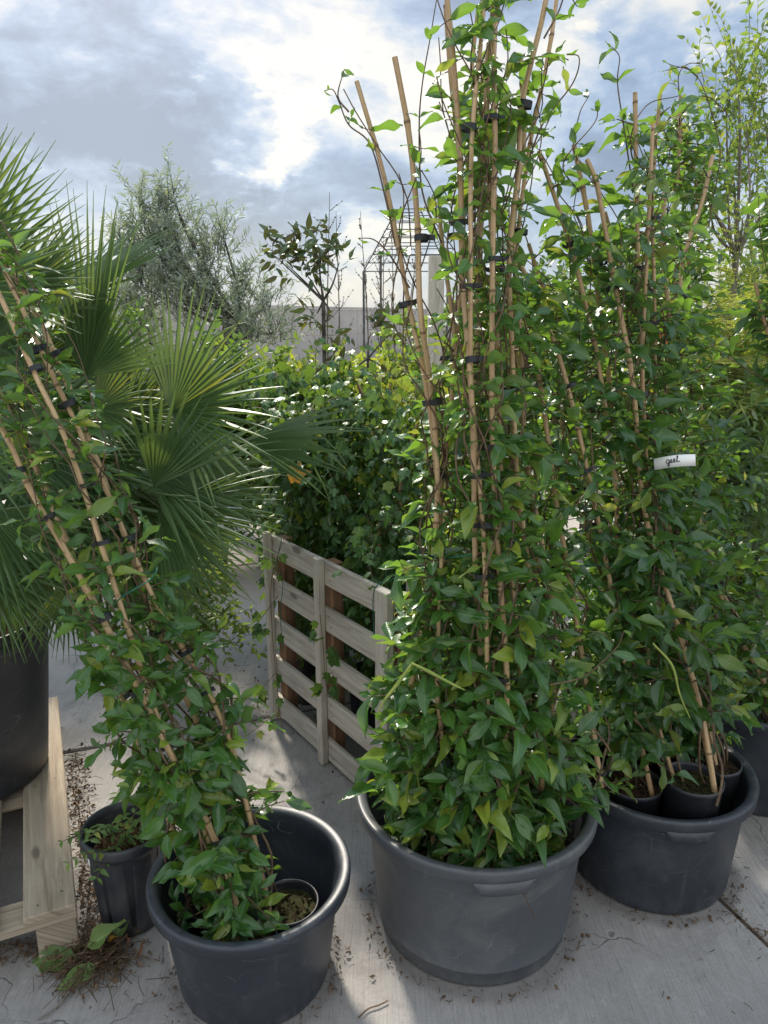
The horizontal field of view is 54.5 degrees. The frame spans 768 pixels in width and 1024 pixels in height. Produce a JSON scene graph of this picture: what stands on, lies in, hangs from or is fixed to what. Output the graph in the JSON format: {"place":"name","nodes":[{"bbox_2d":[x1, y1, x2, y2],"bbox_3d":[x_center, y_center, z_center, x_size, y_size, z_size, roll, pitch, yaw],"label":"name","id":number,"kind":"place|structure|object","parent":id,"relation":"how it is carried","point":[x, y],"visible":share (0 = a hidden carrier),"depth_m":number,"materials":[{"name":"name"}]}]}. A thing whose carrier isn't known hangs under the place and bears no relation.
{"place":"outdoors","nodes":[
{"label":"outdoors","id":0,"kind":"place"},
{"bbox_2d":[137,461,170,648],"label":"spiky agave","id":1,"kind":"object","parent":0,"point":[146,472],"visible":0.02,"depth_m":3.43,"materials":[{"name":"green plant"}]},
{"bbox_2d":[0,330,767,1023],"bbox_3d":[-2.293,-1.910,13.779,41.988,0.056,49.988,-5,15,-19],"label":"pavement","id":2,"kind":"structure","parent":0,"point":[628,970],"depth_m":1.96,"materials":[{"name":"concrete"}]},
{"bbox_2d":[0,696,79,957],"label":"wooden pallet","id":3,"kind":"object","parent":2,"relation":"on","point":[46,908],"visible":0.87,"depth_m":2.07,"materials":[{"name":"brown wood"}]},
{"bbox_2d":[0,600,53,799],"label":"palm pot","id":4,"kind":"object","parent":3,"relation":"on","point":[24,719],"visible":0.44,"depth_m":2.32,"materials":[{"name":"black plastic"}]},
{"bbox_2d":[0,123,376,664],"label":"fan palm","id":5,"kind":"object","parent":4,"relation":"in","point":[183,455],"visible":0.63,"depth_m":2.03,"materials":[{"name":"green plant"}]},
{"bbox_2d":[38,971,95,1020],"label":"twig","id":6,"kind":"object","parent":2,"relation":"on","point":[52,1010],"visible":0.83,"depth_m":1.78,"materials":[{"name":"brown wood"}]},
{"bbox_2d":[56,962,95,990],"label":"fallen leaf","id":7,"kind":"object","parent":2,"relation":"on","point":[72,971],"visible":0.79,"depth_m":1.84,"materials":[{"name":"green plant"}]},
{"bbox_2d":[0,287,158,426],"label":"evergreen bush","id":8,"kind":"object","parent":2,"relation":"on","point":[132,318],"depth_m":4.71,"materials":[{"name":"green plant"}]},
{"bbox_2d":[79,801,166,936],"bbox_3d":[-0.695,0.976,2.026,0.224,0.290,0.224,0,15,0],"label":"square ribbed pot","id":9,"kind":"object","parent":2,"relation":"on","point":[120,892],"visible":0.66,"depth_m":1.95,"materials":[{"name":"black plastic"}]},
{"bbox_2d":[58,792,178,884],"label":"feathery shrub","id":10,"kind":"object","parent":9,"relation":"in","point":[124,835],"visible":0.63,"depth_m":1.95,"materials":[{"name":"green plant"}]},
{"bbox_2d":[116,537,267,670],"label":"shrub","id":11,"kind":"object","parent":2,"relation":"on","point":[243,629],"visible":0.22,"depth_m":3.25,"materials":[{"name":"green plant"}]},
{"bbox_2d":[96,141,321,364],"bbox_3d":[-1.538,-1.447,6.139,2.015,3.030,1.183,0,15,0],"label":"olive tree","id":12,"kind":"object","parent":2,"relation":"on","point":[176,266],"visible":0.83,"depth_m":6.00,"materials":[{"name":"green plant"}]},
{"bbox_2d":[134,308,285,572],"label":"evergreen bush","id":13,"kind":"object","parent":2,"relation":"on","point":[236,348],"visible":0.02,"depth_m":4.43,"materials":[{"name":"green plant"}]},
{"bbox_2d":[146,805,350,1023],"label":"round tub","id":14,"kind":"object","parent":2,"relation":"on","point":[279,978],"visible":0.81,"depth_m":1.72,"materials":[{"name":"plastic"}]},
{"bbox_2d":[0,251,283,936],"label":"climbing vine","id":15,"kind":"object","parent":14,"relation":"in","point":[142,800],"visible":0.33,"depth_m":1.73,"materials":[{"name":"green plant"}]},
{"bbox_2d":[0,220,290,941],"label":"climbing vine","id":16,"kind":"object","parent":14,"relation":"in","point":[233,920],"visible":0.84,"depth_m":1.63,"materials":[{"name":"green plant"}]},
{"bbox_2d":[103,566,157,613],"bbox_3d":[-0.570,0.179,1.669,0.133,0.106,0.103,0,15,0],"label":"binding wire","id":17,"kind":"object","parent":16,"relation":"attached to","point":[136,587],"visible":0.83,"depth_m":1.64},
{"bbox_2d":[0,246,318,933],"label":"climbing vine","id":18,"kind":"object","parent":14,"relation":"in","point":[298,903],"visible":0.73,"depth_m":1.72,"materials":[{"name":"green plant"}]},
{"bbox_2d":[204,330,328,572],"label":"evergreen bush","id":19,"kind":"object","parent":2,"relation":"on","point":[277,356],"visible":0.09,"depth_m":4.46,"materials":[{"name":"green plant"}]},
{"bbox_2d":[115,302,451,374],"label":"concrete wall","id":20,"kind":"structure","parent":2,"relation":"on","point":[356,330],"depth_m":26.16,"materials":[{"name":"grey concrete"}]},
{"bbox_2d":[242,342,353,426],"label":"lime shrub","id":21,"kind":"object","parent":2,"relation":"on","point":[292,358],"depth_m":5.32,"materials":[{"name":"green plant"}]},
{"bbox_2d":[240,387,365,739],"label":"ivy plant","id":22,"kind":"object","parent":2,"relation":"on","point":[299,529],"visible":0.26,"depth_m":2.92,"materials":[{"name":"green plant"}]},
{"bbox_2d":[258,212,355,370],"bbox_3d":[-0.502,-0.859,5.165,0.660,2.299,0.582,0,15,0],"label":"loquat tree","id":23,"kind":"object","parent":2,"relation":"on","point":[287,249],"visible":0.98,"depth_m":4.92,"materials":[{"name":"green plant"}]},
{"bbox_2d":[231,342,385,658],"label":"ivy plant","id":24,"kind":"object","parent":2,"relation":"on","point":[285,377],"visible":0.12,"depth_m":3.31,"materials":[{"name":"green plant"}]},
{"bbox_2d":[306,192,355,364],"bbox_3d":[-0.407,-1.260,6.142,0.553,2.544,0.392,10,18,34],"label":"bare sapling","id":25,"kind":"object","parent":2,"relation":"on","point":[338,304],"visible":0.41,"depth_m":5.99,"materials":[{"name":"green plant"}]},
{"bbox_2d":[262,531,410,782],"bbox_3d":[-0.194,0.541,2.682,0.096,0.800,0.831,-10,18,-34],"label":"slatted panel","id":26,"kind":"object","parent":2,"relation":"on","point":[337,720],"visible":0.67,"depth_m":2.68,"materials":[{"name":"grey wood"}]},
{"bbox_2d":[277,538,282,649],"bbox_3d":[-0.395,0.316,2.853,0.024,0.450,0.022,0,15,0],"label":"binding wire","id":27,"kind":"object","parent":26,"relation":"hanging from","point":[282,593],"visible":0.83,"depth_m":2.85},
{"bbox_2d":[372,575,405,634],"bbox_3d":[0.033,0.292,2.373,0.046,0.198,0.161,12,19,39],"label":"binding wire","id":28,"kind":"object","parent":26,"relation":"attached to","point":[373,598],"visible":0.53,"depth_m":2.33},
{"bbox_2d":[268,337,427,728],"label":"ivy plant","id":29,"kind":"object","parent":2,"relation":"on","point":[341,504],"visible":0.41,"depth_m":2.75,"materials":[{"name":"green plant"}]},
{"bbox_2d":[287,462,310,483],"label":"fallen leaf","id":30,"kind":"object","parent":29,"relation":"on","point":[291,479],"visible":0.52,"depth_m":2.71,"materials":[{"name":"orange plant"}]},
{"bbox_2d":[309,337,387,481],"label":"lime shrub","id":31,"kind":"object","parent":2,"relation":"on","point":[361,359],"depth_m":5.68,"materials":[{"name":"green plant"}]},
{"bbox_2d":[313,300,414,388],"bbox_3d":[-0.113,-0.361,4.408,0.600,1.718,0.442,0,15,0],"label":"loquat tree","id":32,"kind":"object","parent":2,"relation":"on","point":[377,320],"visible":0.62,"depth_m":4.29,"materials":[{"name":"green plant"}]},
{"bbox_2d":[358,1000,387,1018],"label":"twig","id":33,"kind":"object","parent":2,"relation":"on","point":[372,1007],"visible":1,"depth_m":1.78,"materials":[{"name":"beige wood"}]},
{"bbox_2d":[355,211,398,360],"bbox_3d":[-0.137,-1.296,6.455,0.543,2.458,0.558,0,15,0],"label":"bare sapling","id":34,"kind":"object","parent":2,"relation":"on","point":[365,275],"visible":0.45,"depth_m":6.28,"materials":[{"name":"brown plant"}]},
{"bbox_2d":[0,636,767,1023],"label":"leaf litter","id":35,"kind":"object","parent":2,"relation":"on","point":[126,938],"visible":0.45,"depth_m":1.95,"materials":[{"name":"brown plant"}]},
{"bbox_2d":[31,945,75,972],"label":"fallen leaf","id":36,"kind":"object","parent":35,"relation":"on","point":[51,949],"visible":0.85,"depth_m":1.91,"materials":[{"name":"green plant"}]},
{"bbox_2d":[85,919,125,949],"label":"fallen leaf","id":37,"kind":"object","parent":35,"relation":"on","point":[100,933],"visible":1,"depth_m":1.93,"materials":[{"name":"green plant"}]},
{"bbox_2d":[112,917,130,938],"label":"fallen leaf","id":38,"kind":"object","parent":35,"relation":"on","point":[120,932],"visible":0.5,"depth_m":1.97,"materials":[{"name":"green plant"}]},
{"bbox_2d":[318,349,458,556],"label":"ivy plant","id":39,"kind":"object","parent":2,"relation":"on","point":[405,385],"visible":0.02,"depth_m":3.23,"materials":[{"name":"green plant"}]},
{"bbox_2d":[370,231,421,362],"bbox_3d":[0.073,-1.243,6.448,0.589,2.358,0.617,0,15,0],"label":"bare sapling","id":40,"kind":"object","parent":2,"relation":"on","point":[392,277],"visible":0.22,"depth_m":6.33,"materials":[{"name":"brown plant"}]},
{"bbox_2d":[332,379,463,715],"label":"ivy plant","id":41,"kind":"object","parent":2,"relation":"on","point":[376,556],"visible":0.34,"depth_m":2.54,"materials":[{"name":"green plant"}]},
{"bbox_2d":[327,347,485,487],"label":"lime shrub","id":42,"kind":"object","parent":2,"relation":"on","point":[388,366],"visible":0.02,"depth_m":5.03,"materials":[{"name":"green plant"}]},
{"bbox_2d":[362,206,458,363],"bbox_3d":[0.263,-1.535,7.092,0.910,2.596,0.622,0,15,0],"label":"wire obelisk","id":43,"kind":"object","parent":2,"relation":"on","point":[387,238],"visible":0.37,"depth_m":6.71,"materials":[{"name":"metal"}]},
{"bbox_2d":[376,340,444,370],"bbox_3d":[0.689,-1.311,9.540,2.180,1.940,1.716,0,15,0],"label":"distant tree","id":44,"kind":"object","parent":2,"relation":"on","point":[407,357],"depth_m":9.19,"materials":[{"name":"green plant"}]},
{"bbox_2d":[427,255,443,499],"bbox_3d":[0.307,-0.555,4.609,0.090,1.951,0.090,0,15,0],"label":"timber post","id":45,"kind":"object","parent":2,"relation":"on","point":[435,302],"visible":0.24,"depth_m":4.39,"materials":[{"name":"grey wood"}]},
{"bbox_2d":[372,276,565,482],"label":"evergreen bush","id":46,"kind":"object","parent":2,"relation":"on","point":[384,333],"visible":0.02,"depth_m":5.25,"materials":[{"name":"green plant"}]},
{"bbox_2d":[399,473,548,686],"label":"ivy plant","id":47,"kind":"object","parent":2,"relation":"on","point":[463,541],"visible":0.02,"depth_m":2.60,"materials":[{"name":"green plant"}]},
{"bbox_2d":[356,743,598,985],"bbox_3d":[0.243,0.922,2.033,0.637,0.390,0.639,0,15,0],"label":"round tub","id":48,"kind":"object","parent":2,"relation":"on","point":[465,925],"visible":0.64,"depth_m":1.80,"materials":[{"name":"grey plastic"}]},
{"bbox_2d":[322,0,489,852],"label":"climbing vine","id":49,"kind":"object","parent":48,"relation":"in","point":[434,532],"visible":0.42,"depth_m":1.71,"materials":[{"name":"green plant"}]},
{"bbox_2d":[427,535,503,557],"bbox_3d":[0.204,0.076,1.777,0.203,0.033,0.203,0,15,0],"label":"binding wire","id":50,"kind":"object","parent":49,"relation":"attached to","point":[458,556],"visible":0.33,"depth_m":1.69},
{"bbox_2d":[339,538,535,861],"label":"climbing vine","id":51,"kind":"object","parent":48,"relation":"in","point":[419,758],"visible":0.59,"depth_m":1.73,"materials":[{"name":"green plant"}]},
{"bbox_2d":[402,4,494,736],"bbox_3d":[0.163,-0.003,1.891,0.320,2.229,0.350,5,15,18],"label":"climbing vine","id":52,"kind":"object","parent":48,"relation":"in","point":[433,91],"visible":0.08,"depth_m":1.77,"materials":[{"name":"green plant"}]},
{"bbox_2d":[427,18,535,824],"bbox_3d":[0.251,0.040,1.808,0.312,2.188,0.340,0,15,0],"label":"climbing vine","id":53,"kind":"object","parent":48,"relation":"in","point":[465,100],"visible":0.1,"depth_m":1.65,"materials":[{"name":"green plant"}]},
{"bbox_2d":[399,0,566,918],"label":"climbing vine","id":54,"kind":"object","parent":48,"relation":"in","point":[475,782],"visible":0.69,"depth_m":1.63,"materials":[{"name":"green plant"}]},
{"bbox_2d":[377,662,412,713],"bbox_3d":[0.023,0.359,1.520,0.074,0.116,0.007,0,15,0],"label":"seed pod","id":55,"kind":"object","parent":54,"relation":"hanging from","point":[398,682],"visible":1,"depth_m":1.51,"materials":[{"name":"green plant"}]},
{"bbox_2d":[412,663,464,689],"bbox_3d":[0.110,0.332,1.502,0.107,0.061,0.007,0,15,0],"label":"seed pod","id":56,"kind":"object","parent":54,"relation":"hanging from","point":[433,674],"visible":1,"depth_m":1.50,"materials":[{"name":"green plant"}]},
{"bbox_2d":[428,4,548,746],"bbox_3d":[0.298,-0.024,1.943,0.385,2.244,0.308,0,15,0],"label":"climbing vine","id":57,"kind":"object","parent":48,"relation":"in","point":[452,134],"visible":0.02,"depth_m":1.79,"materials":[{"name":"green plant"}]},
{"bbox_2d":[441,0,636,862],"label":"climbing vine","id":58,"kind":"object","parent":48,"relation":"in","point":[550,729],"visible":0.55,"depth_m":1.67,"materials":[{"name":"green plant"}]},
{"bbox_2d":[481,0,599,832],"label":"climbing vine","id":59,"kind":"object","parent":48,"relation":"in","point":[545,328],"visible":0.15,"depth_m":1.76,"materials":[{"name":"green plant"}]},
{"bbox_2d":[388,380,569,664],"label":"ivy plant","id":60,"kind":"object","parent":2,"relation":"on","point":[439,419],"visible":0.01,"depth_m":2.96,"materials":[{"name":"green plant"}]},
{"bbox_2d":[406,543,600,720],"bbox_3d":[0.468,0.519,2.730,1.000,0.800,0.066,-10,18,-34],"label":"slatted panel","id":61,"kind":"object","parent":2,"relation":"on","point":[573,713],"depth_m":2.80,"materials":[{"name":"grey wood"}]},
{"bbox_2d":[448,275,623,510],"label":"evergreen bush","id":62,"kind":"object","parent":2,"relation":"on","point":[534,377],"depth_m":4.73,"materials":[{"name":"green plant"}]},
{"bbox_2d":[444,270,652,426],"bbox_3d":[1.935,-1.524,8.424,2.945,2.359,1.948,0,15,0],"label":"distant tree","id":63,"kind":"object","parent":2,"relation":"on","point":[544,273],"depth_m":8.13,"materials":[{"name":"green plant"}]},
{"bbox_2d":[479,208,693,529],"bbox_3d":[1.420,-0.788,4.976,1.658,2.269,1.517,-7,16,-26],"label":"evergreen bush","id":64,"kind":"object","parent":2,"relation":"on","point":[560,274],"visible":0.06,"depth_m":4.70,"materials":[{"name":"green plant"}]},
{"bbox_2d":[568,729,759,914],"bbox_3d":[0.800,0.899,2.233,0.550,0.335,0.551,0,15,0],"label":"round tub","id":65,"kind":"object","parent":2,"relation":"on","point":[647,862],"visible":0.55,"depth_m":2.03,"materials":[{"name":"plastic"}]},
{"bbox_2d":[517,352,649,814],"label":"climbing vine","id":66,"kind":"object","parent":65,"relation":"in","point":[598,786],"visible":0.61,"depth_m":1.88,"materials":[{"name":"green plant"}]},
{"bbox_2d":[503,148,698,815],"bbox_3d":[0.590,0.085,1.923,0.629,1.886,0.395,0,15,0],"label":"climbing vine","id":67,"kind":"object","parent":65,"relation":"in","point":[633,746],"visible":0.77,"depth_m":1.86,"materials":[{"name":"green plant"}]},
{"bbox_2d":[503,98,708,773],"bbox_3d":[0.633,0.005,2.086,0.667,2.059,0.426,0,15,0],"label":"climbing vine","id":68,"kind":"object","parent":65,"relation":"in","point":[584,150],"visible":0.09,"depth_m":1.95,"materials":[{"name":"green plant"}]},
{"bbox_2d":[561,124,763,818],"bbox_3d":[0.701,0.033,1.917,0.535,1.899,0.504,0,15,0],"label":"climbing vine","id":69,"kind":"object","parent":65,"relation":"in","point":[684,798],"visible":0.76,"depth_m":1.89,"materials":[{"name":"green plant"}]},
{"bbox_2d":[547,536,637,565],"bbox_3d":[0.599,0.104,2.032,0.333,0.036,0.263,0,15,0],"label":"binding wire","id":70,"kind":"object","parent":69,"relation":"attached to","point":[601,564],"visible":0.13,"depth_m":1.91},
{"bbox_2d":[652,643,689,717],"bbox_3d":[0.712,0.419,1.845,0.114,0.206,0.007,0,15,0],"label":"seed pod","id":71,"kind":"object","parent":69,"relation":"hanging from","point":[670,663],"visible":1,"depth_m":1.84,"materials":[{"name":"green plant"}]},
{"bbox_2d":[654,454,695,469],"bbox_3d":[0.709,-0.120,1.819,0.098,0.048,0.021,7,16,26],"label":"plant label","id":72,"kind":"object","parent":69,"relation":"attached to","point":[675,461],"visible":1,"depth_m":1.81,"materials":[{"name":"white plastic"}]},
{"bbox_2d":[565,192,763,816],"bbox_3d":[0.827,0.066,2.196,0.643,1.886,0.466,6,16,22],"label":"climbing vine","id":73,"kind":"object","parent":65,"relation":"in","point":[702,491],"visible":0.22,"depth_m":2.07,"materials":[{"name":"green plant"}]},
{"bbox_2d":[572,31,767,815],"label":"climbing vine","id":74,"kind":"object","parent":65,"relation":"in","point":[631,137],"visible":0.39,"depth_m":1.94,"materials":[{"name":"green plant"}]},
{"bbox_2d":[583,368,767,597],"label":"loose shrub","id":75,"kind":"object","parent":2,"relation":"on","point":[745,524],"visible":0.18,"depth_m":3.07,"materials":[{"name":"green plant"}]},
{"bbox_2d":[588,197,767,438],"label":"silk tree","id":76,"kind":"object","parent":2,"relation":"on","point":[729,333],"visible":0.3,"depth_m":3.38,"materials":[{"name":"green plant"}]},
{"bbox_2d":[598,295,767,551],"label":"loose shrub","id":77,"kind":"object","parent":2,"relation":"on","point":[761,410],"visible":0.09,"depth_m":3.30,"materials":[{"name":"green plant"}]},
{"bbox_2d":[606,272,765,432],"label":"loose shrub","id":78,"kind":"object","parent":2,"relation":"on","point":[750,297],"depth_m":3.85,"materials":[{"name":"green plant"}]},
{"bbox_2d":[662,0,767,335],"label":"slender tree","id":79,"kind":"object","parent":2,"relation":"on","point":[740,81],"visible":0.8,"depth_m":3.71,"materials":[{"name":"green plant"}]},
{"bbox_2d":[682,233,767,339],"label":"distant tree","id":80,"kind":"object","parent":2,"relation":"on","point":[755,261],"visible":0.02,"depth_m":7.51,"materials":[{"name":"green plant"}]},
{"bbox_2d":[694,651,767,816],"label":"round tub","id":81,"kind":"object","parent":2,"relation":"on","point":[753,752],"visible":0.06,"depth_m":2.40,"materials":[{"name":"plastic"}]},
{"bbox_2d":[622,60,767,719],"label":"climbing vine","id":82,"kind":"object","parent":81,"relation":"in","point":[682,216],"visible":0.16,"depth_m":2.24,"materials":[{"name":"green plant"}]},
{"bbox_2d":[624,57,767,702],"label":"climbing vine","id":83,"kind":"object","parent":81,"relation":"in","point":[757,582],"visible":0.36,"depth_m":2.46,"materials":[{"name":"green plant"}]},
{"bbox_2d":[686,502,767,722],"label":"climbing vine","id":84,"kind":"object","parent":81,"relation":"in","point":[762,674],"visible":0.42,"depth_m":2.40,"materials":[{"name":"green plant"}]},
{"bbox_2d":[696,170,767,405],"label":"shrub","id":85,"kind":"object","parent":2,"relation":"on","point":[756,328],"visible":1,"depth_m":1.97,"materials":[{"name":"green plant"}]},
{"bbox_2d":[714,248,767,317],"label":"distant tree","id":86,"kind":"object","parent":2,"relation":"on","point":[758,250],"depth_m":9.02,"materials":[{"name":"green plant"}]},
{"bbox_2d":[722,319,767,609],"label":"loose shrub","id":87,"kind":"object","parent":2,"relation":"on","point":[750,366],"depth_m":3.57,"materials":[{"name":"green plant"}]},
{"bbox_2d":[729,544,766,608],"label":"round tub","id":88,"kind":"object","parent":2,"relation":"on","point":[756,558],"visible":0.02,"depth_m":4.19,"materials":[{"name":"black plastic"}]},
{"bbox_2d":[740,390,767,574],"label":"loose shrub","id":89,"kind":"object","parent":2,"relation":"on","point":[761,543],"visible":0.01,"depth_m":3.68,"materials":[{"name":"green plant"}]},
{"bbox_2d":[0,0,767,318],"label":"sky","id":90,"kind":"structure","parent":0,"point":[236,86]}
]}

